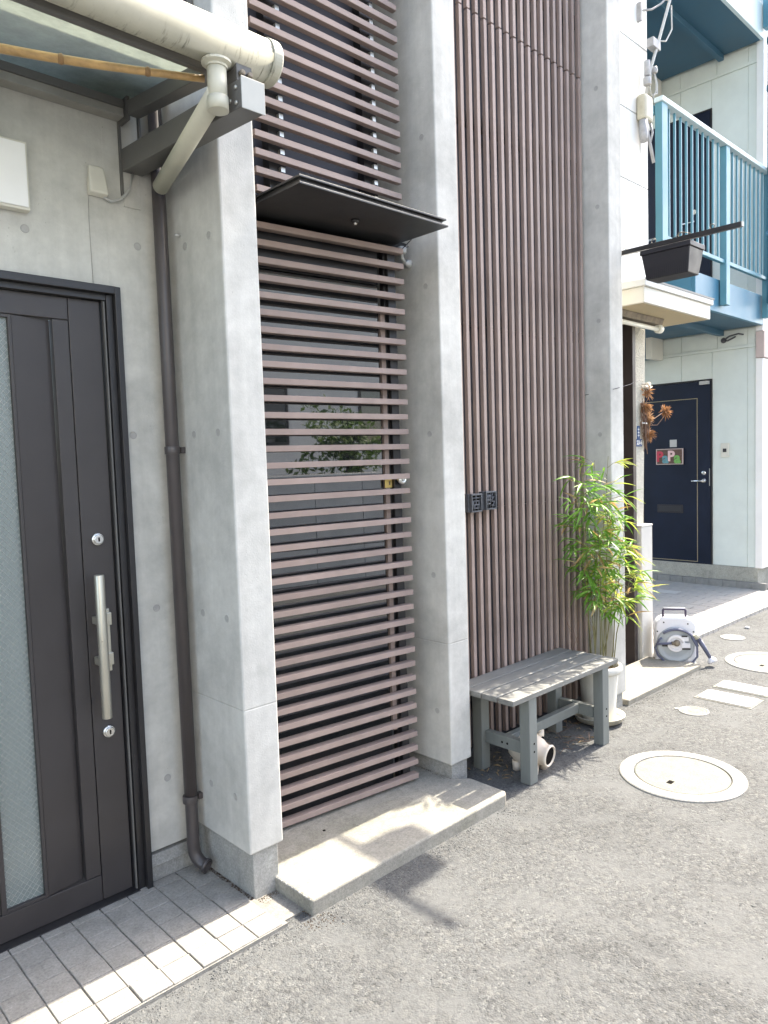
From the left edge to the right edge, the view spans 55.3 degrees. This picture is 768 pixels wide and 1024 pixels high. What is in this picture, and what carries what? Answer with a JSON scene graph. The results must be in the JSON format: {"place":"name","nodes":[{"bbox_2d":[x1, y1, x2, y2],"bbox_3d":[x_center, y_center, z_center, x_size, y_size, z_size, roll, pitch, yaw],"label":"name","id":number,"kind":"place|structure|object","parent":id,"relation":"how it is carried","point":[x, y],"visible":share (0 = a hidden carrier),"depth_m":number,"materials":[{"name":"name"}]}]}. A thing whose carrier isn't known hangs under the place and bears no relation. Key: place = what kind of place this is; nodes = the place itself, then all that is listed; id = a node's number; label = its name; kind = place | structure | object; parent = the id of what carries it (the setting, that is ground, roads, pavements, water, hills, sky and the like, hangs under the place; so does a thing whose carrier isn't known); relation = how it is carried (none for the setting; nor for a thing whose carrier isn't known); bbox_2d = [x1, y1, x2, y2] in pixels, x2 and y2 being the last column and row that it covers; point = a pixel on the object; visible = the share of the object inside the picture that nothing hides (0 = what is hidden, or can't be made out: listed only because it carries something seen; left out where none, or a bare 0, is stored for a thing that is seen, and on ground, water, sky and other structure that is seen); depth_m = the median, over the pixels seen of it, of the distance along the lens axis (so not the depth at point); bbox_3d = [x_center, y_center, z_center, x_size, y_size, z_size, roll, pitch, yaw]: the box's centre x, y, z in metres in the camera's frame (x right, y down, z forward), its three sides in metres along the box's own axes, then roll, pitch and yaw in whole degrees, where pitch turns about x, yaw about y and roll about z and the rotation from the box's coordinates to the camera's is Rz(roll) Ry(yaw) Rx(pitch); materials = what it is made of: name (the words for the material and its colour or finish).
{"place":"outdoors","nodes":[
{"label":"outdoors","id":0,"kind":"place"},
{"bbox_2d":[0,864,287,1023],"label":"tiled pavement","id":1,"kind":"structure","parent":0,"point":[118,961],"depth_m":2.27,"materials":[{"name":"grey tile"}]},
{"bbox_2d":[116,588,767,1023],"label":"asphalt road","id":2,"kind":"structure","parent":0,"point":[632,894],"depth_m":2.41,"materials":[{"name":"grey asphalt"}]},
{"bbox_2d":[0,86,200,881],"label":"concrete wall","id":3,"kind":"structure","parent":2,"relation":"on","point":[67,226],"depth_m":2.54,"materials":[{"name":"grey concrete"}]},
{"bbox_2d":[0,136,29,213],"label":"wall sign","id":4,"kind":"object","parent":3,"relation":"attached to","point":[14,188],"visible":1,"depth_m":2.23,"materials":[{"name":"beige plastic"}]},
{"bbox_2d":[0,270,153,953],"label":"front door","id":5,"kind":"structure","parent":3,"relation":"attached to","point":[75,837],"depth_m":2.42,"materials":[{"name":"black metal"}]},
{"bbox_2d":[87,165,133,202],"bbox_3d":[-0.911,-1.094,2.458,0.164,0.115,0.030,-6,5,-44],"label":"cable box","id":6,"kind":"object","parent":3,"relation":"attached to","point":[96,183],"visible":1,"depth_m":2.42,"materials":[{"name":"beige plastic"}]},
{"bbox_2d":[117,118,140,209],"bbox_3d":[-0.865,-1.201,2.506,0.077,0.317,0.018,-6,5,-44],"label":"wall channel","id":7,"kind":"object","parent":3,"relation":"attached to","point":[128,132],"depth_m":2.51,"materials":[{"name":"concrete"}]},
{"bbox_2d":[0,0,283,194],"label":"glass canopy","id":8,"kind":"object","parent":3,"relation":"attached to","point":[239,68],"visible":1,"depth_m":2.04,"materials":[{"name":"glass"}]},
{"bbox_2d":[0,43,204,82],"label":"bamboo pole","id":9,"kind":"object","parent":8,"relation":"hanging from","point":[39,55],"visible":1,"depth_m":1.94,"materials":[{"name":"brown wood"}]},
{"bbox_2d":[161,0,282,899],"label":"concrete pillar","id":10,"kind":"structure","parent":2,"relation":"on","point":[213,251],"depth_m":2.49,"materials":[{"name":"grey concrete"}]},
{"bbox_2d":[147,109,211,873],"bbox_3d":[-0.733,-0.467,2.565,0.077,3.575,0.095,-6,5,-44],"label":"rain pipe","id":11,"kind":"object","parent":10,"relation":"attached to","point":[173,449],"visible":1,"depth_m":2.59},
{"bbox_2d":[257,890,304,920],"bbox_3d":[-0.357,1.355,2.514,0.105,0.036,0.190,-6,5,-44],"label":"mortar strip","id":12,"kind":"object","parent":2,"relation":"on","point":[286,910],"visible":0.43,"depth_m":2.49,"materials":[{"name":"grey concrete"}]},
{"bbox_2d":[176,768,437,930],"bbox_3d":[-0.134,1.284,2.851,1.313,0.057,0.670,-6,5,-44],"label":"dark grit","id":13,"kind":"object","parent":2,"relation":"on","point":[276,894],"visible":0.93,"depth_m":2.54,"materials":[{"name":"gravel"}]},
{"bbox_2d":[275,759,505,915],"bbox_3d":[-0.114,1.282,3.084,1.084,0.086,0.769,-6,5,-44],"label":"entrance step","id":14,"kind":"object","parent":2,"relation":"on","point":[328,859],"visible":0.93,"depth_m":2.87,"materials":[{"name":"concrete"}]},
{"bbox_2d":[256,221,418,827],"bbox_3d":[-0.241,0.066,3.012,0.845,2.350,0.085,-5,5,-37],"label":"slatted door","id":15,"kind":"structure","parent":14,"relation":"on","point":[332,387],"depth_m":3.03,"materials":[{"name":"brown wood"}]},
{"bbox_2d":[372,0,470,778],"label":"concrete pillar","id":16,"kind":"structure","parent":2,"relation":"on","point":[424,110],"depth_m":3.26,"materials":[{"name":"grey concrete"}]},
{"bbox_2d":[255,174,447,258],"bbox_3d":[-0.247,-1.136,2.942,0.966,0.061,0.668,-6,5,-44],"label":"steel canopy","id":17,"kind":"object","parent":16,"relation":"attached to","point":[301,201],"visible":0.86,"depth_m":2.78,"materials":[{"name":"metal"}]},
{"bbox_2d":[247,0,401,200],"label":"slat screen","id":18,"kind":"object","parent":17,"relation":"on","point":[322,112],"visible":0.69,"depth_m":2.89,"materials":[{"name":"wood"}]},
{"bbox_2d":[397,246,412,267],"bbox_3d":[0.091,-1.122,3.230,0.043,0.080,0.091,1,5,35],"label":"bracket lamp","id":19,"kind":"object","parent":16,"relation":"attached to","point":[407,263],"visible":0.76,"depth_m":3.23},
{"bbox_2d":[120,668,767,1023],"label":"loose stones","id":20,"kind":"object","parent":2,"relation":"on","point":[220,968],"visible":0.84,"depth_m":2.48,"materials":[{"name":"grey gravel"}]},
{"bbox_2d":[452,0,587,748],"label":"vertical slat screen","id":21,"kind":"object","parent":2,"relation":"on","point":[518,140],"visible":0.7,"depth_m":3.84,"materials":[{"name":"brown wood"}]},
{"bbox_2d":[465,493,481,512],"bbox_3d":[0.431,-0.044,3.537,0.087,0.088,0.042,-6,5,-44],"label":"openwork plaque","id":22,"kind":"object","parent":21,"relation":"attached to","point":[473,502],"visible":0.96,"depth_m":3.52,"materials":[{"name":"black metal"}]},
{"bbox_2d":[479,491,496,509],"bbox_3d":[0.512,-0.058,3.614,0.089,0.090,0.042,-6,5,-44],"label":"openwork plaque","id":23,"kind":"object","parent":21,"relation":"attached to","point":[489,500],"visible":0.98,"depth_m":3.60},
{"bbox_2d":[468,717,593,779],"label":"fallen leaves","id":24,"kind":"object","parent":2,"relation":"on","point":[547,743],"visible":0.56,"depth_m":3.67,"materials":[{"name":"brown plant"}]},
{"bbox_2d":[508,729,555,771],"bbox_3d":[0.705,1.138,3.529,0.224,0.204,0.160,2,5,40],"label":"ceramic pig","id":25,"kind":"object","parent":2,"relation":"on","point":[545,754],"visible":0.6,"depth_m":3.48},
{"bbox_2d":[469,648,617,785],"bbox_3d":[0.782,1.010,3.685,0.924,0.430,0.360,-6,5,-44],"label":"garden bench","id":26,"kind":"object","parent":2,"relation":"on","point":[523,684],"visible":0.96,"depth_m":3.56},
{"bbox_2d":[547,721,589,753],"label":"dry twigs","id":27,"kind":"object","parent":2,"relation":"on","point":[570,736],"visible":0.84,"depth_m":3.89,"materials":[{"name":"brown plant"}]},
{"bbox_2d":[568,0,625,707],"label":"concrete pillar","id":28,"kind":"structure","parent":2,"relation":"on","point":[601,169],"depth_m":4.16,"materials":[{"name":"grey concrete"}]},
{"bbox_2d":[575,662,624,725],"bbox_3d":[1.212,1.015,4.142,0.286,0.325,0.286,-6,5,-44],"label":"plant pot","id":29,"kind":"object","parent":2,"relation":"on","point":[616,716],"visible":0.45,"depth_m":4.07,"materials":[{"name":"ceramic"}]},
{"bbox_2d":[549,455,668,667],"bbox_3d":[1.177,0.294,3.979,0.704,1.213,0.436,-3,4,-23],"label":"bamboo plant","id":30,"kind":"object","parent":29,"relation":"in","point":[593,549],"visible":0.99,"depth_m":3.96,"materials":[{"name":"green plant"}]},
{"bbox_2d":[635,327,644,523],"bbox_3d":[1.804,-0.110,5.356,0.165,2.408,0.155,-6,5,-44],"label":"stucco post","id":31,"kind":"object","parent":2,"relation":"on","point":[640,351],"visible":0.23,"depth_m":5.26,"materials":[{"name":"beige paint"}]},
{"bbox_2d":[636,426,641,446],"bbox_3d":[1.828,-0.543,5.258,0.085,0.147,0.006,-6,5,-44],"label":"address plate","id":32,"kind":"object","parent":31,"relation":"attached to","point":[638,442],"visible":0.99,"depth_m":5.25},
{"bbox_2d":[640,382,671,453],"bbox_3d":[1.962,-0.679,5.306,0.321,0.518,0.139,-4,4,-23],"label":"dried bouquet","id":33,"kind":"object","parent":31,"relation":"hanging from","point":[647,435],"visible":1,"depth_m":5.26,"materials":[{"name":"brown plant"}]},
{"bbox_2d":[637,523,652,659],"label":"gate pier","id":34,"kind":"structure","parent":2,"relation":"on","point":[645,633],"depth_m":5.27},
{"bbox_2d":[622,657,700,705],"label":"apron slab","id":35,"kind":"structure","parent":2,"relation":"on","point":[646,676],"depth_m":4.86,"materials":[{"name":"concrete"}]},
{"bbox_2d":[619,0,713,663],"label":"neighbour house","id":36,"kind":"structure","parent":2,"relation":"on","point":[670,305],"depth_m":5.00,"materials":[{"name":"white paint"}]},
{"bbox_2d":[640,142,643,243],"bbox_3d":[1.721,-2.171,4.887,0.020,0.852,0.359,-1,4,18],"label":"guy wire","id":37,"kind":"object","parent":36,"relation":"attached to","point":[642,193],"visible":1,"depth_m":4.96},
{"bbox_2d":[622,309,663,333],"bbox_3d":[1.594,-1.222,4.707,0.714,0.093,0.089,-6,5,-44],"label":"tube lamp","id":38,"kind":"object","parent":36,"relation":"attached to","point":[639,320],"visible":0.73,"depth_m":4.75,"materials":[{"name":"white plastic"}]},
{"bbox_2d":[637,93,654,162],"bbox_3d":[1.796,-2.624,5.033,0.149,0.434,0.072,-6,5,-44],"label":"service box","id":39,"kind":"object","parent":36,"relation":"attached to","point":[644,109],"visible":1,"depth_m":4.98,"materials":[{"name":"beige plastic"}]},
{"bbox_2d":[637,0,672,97],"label":"service cable","id":40,"kind":"object","parent":36,"relation":"attached to","point":[654,47],"visible":1,"depth_m":4.99,"materials":[{"name":"white plastic"}]},
{"bbox_2d":[622,221,743,255],"bbox_3d":[1.475,-1.496,4.107,0.025,0.053,1.026,-6,5,-44],"label":"bracket pole","id":41,"kind":"object","parent":36,"relation":"attached to","point":[719,229],"visible":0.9,"depth_m":3.94,"materials":[{"name":"black metal"}]},
{"bbox_2d":[640,232,704,283],"bbox_3d":[1.591,-1.405,4.052,0.187,0.220,0.284,-6,5,-44],"label":"hanging planter","id":42,"kind":"object","parent":41,"relation":"hanging from","point":[673,261],"visible":1,"depth_m":3.99,"materials":[{"name":"plastic"}]},
{"bbox_2d":[619,751,747,802],"bbox_3d":[1.385,1.230,3.412,0.554,0.030,0.554,-6,5,-44],"label":"manhole","id":43,"kind":"object","parent":2,"relation":"on","point":[684,776],"visible":0.99,"depth_m":3.38,"materials":[{"name":"concrete"}]},
{"bbox_2d":[653,607,716,663],"bbox_3d":[2.125,0.877,5.206,0.415,0.400,0.193,-1,4,13],"label":"hose reel","id":44,"kind":"object","parent":2,"relation":"on","point":[676,637],"visible":0.95,"depth_m":5.17,"materials":[{"name":"white plastic"}]},
{"bbox_2d":[674,706,708,715],"bbox_3d":[1.795,1.156,4.252,0.164,0.016,0.169,-3,4,-14],"label":"valve lid","id":45,"kind":"object","parent":2,"relation":"on","point":[693,710],"visible":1,"depth_m":4.25,"materials":[{"name":"metal"}]},
{"bbox_2d":[641,0,767,590],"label":"apartment block","id":46,"kind":"structure","parent":2,"relation":"on","point":[705,510],"depth_m":7.74,"materials":[{"name":"white paint"}]},
{"bbox_2d":[643,381,710,564],"bbox_3d":[3.259,-0.360,8.356,0.076,2.162,0.900,-6,5,-44],"label":"navy door","id":47,"kind":"structure","parent":46,"relation":"in","point":[677,497],"depth_m":8.27,"materials":[{"name":"blue metal"}]},
{"bbox_2d":[656,448,683,464],"bbox_3d":[3.246,-0.629,8.334,0.024,0.178,0.316,-6,5,-44],"label":"name board","id":48,"kind":"object","parent":47,"relation":"attached to","point":[668,456],"visible":1,"depth_m":8.32,"materials":[{"name":"multicoloured wood"}]},
{"bbox_2d":[647,110,710,276],"bbox_3d":[3.006,-3.272,8.322,0.077,2.030,1.360,-6,5,-44],"label":"navy door","id":49,"kind":"structure","parent":46,"relation":"in","point":[705,267],"depth_m":8.00,"materials":[{"name":"metal"}]},
{"bbox_2d":[721,443,728,456],"bbox_3d":[3.671,-0.666,7.900,0.020,0.152,0.088,-6,5,-44],"label":"intercom plate","id":50,"kind":"object","parent":46,"relation":"attached to","point":[724,449],"visible":1,"depth_m":7.89,"materials":[{"name":"beige plastic"}]},
{"bbox_2d":[721,333,743,342],"bbox_3d":[3.666,-1.835,7.737,0.057,0.083,0.247,-4,5,-32],"label":"loose cable","id":51,"kind":"object","parent":46,"relation":"attached to","point":[723,340],"visible":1,"depth_m":7.73,"materials":[{"name":"black rubber"}]},
{"bbox_2d":[694,689,763,709],"bbox_3d":[2.084,1.137,4.439,0.210,0.028,0.335,-6,5,-44],"label":"rectangular lid","id":52,"kind":"object","parent":2,"relation":"on","point":[745,702],"visible":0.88,"depth_m":4.41,"materials":[{"name":"grey concrete"}]},
{"bbox_2d":[720,634,744,640],"bbox_3d":[2.797,1.011,5.886,0.184,0.017,0.184,-6,5,-44],"label":"valve lid","id":53,"kind":"object","parent":2,"relation":"on","point":[733,637],"visible":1,"depth_m":5.87,"materials":[{"name":"metal"}]},
{"bbox_2d":[712,680,767,697],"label":"rectangular lid","id":54,"kind":"object","parent":2,"relation":"on","point":[744,688],"visible":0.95,"depth_m":4.61,"materials":[{"name":"grey concrete"}]},
{"bbox_2d":[725,652,767,673],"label":"manhole","id":55,"kind":"object","parent":2,"relation":"on","point":[754,661],"visible":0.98,"depth_m":5.20,"materials":[{"name":"concrete"}]},
{"bbox_2d":[652,580,767,656],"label":"porch floor","id":56,"kind":"structure","parent":0,"point":[710,609],"depth_m":7.11,"materials":[{"name":"tile"}]},
{"bbox_2d":[653,589,680,593],"bbox_3d":[2.995,0.842,7.782,0.160,0.003,0.250,-6,5,-44],"label":"paper sheet","id":57,"kind":"object","parent":56,"relation":"on","point":[666,591],"visible":0.86,"depth_m":7.77,"materials":[{"name":"white paper"}]}
]}

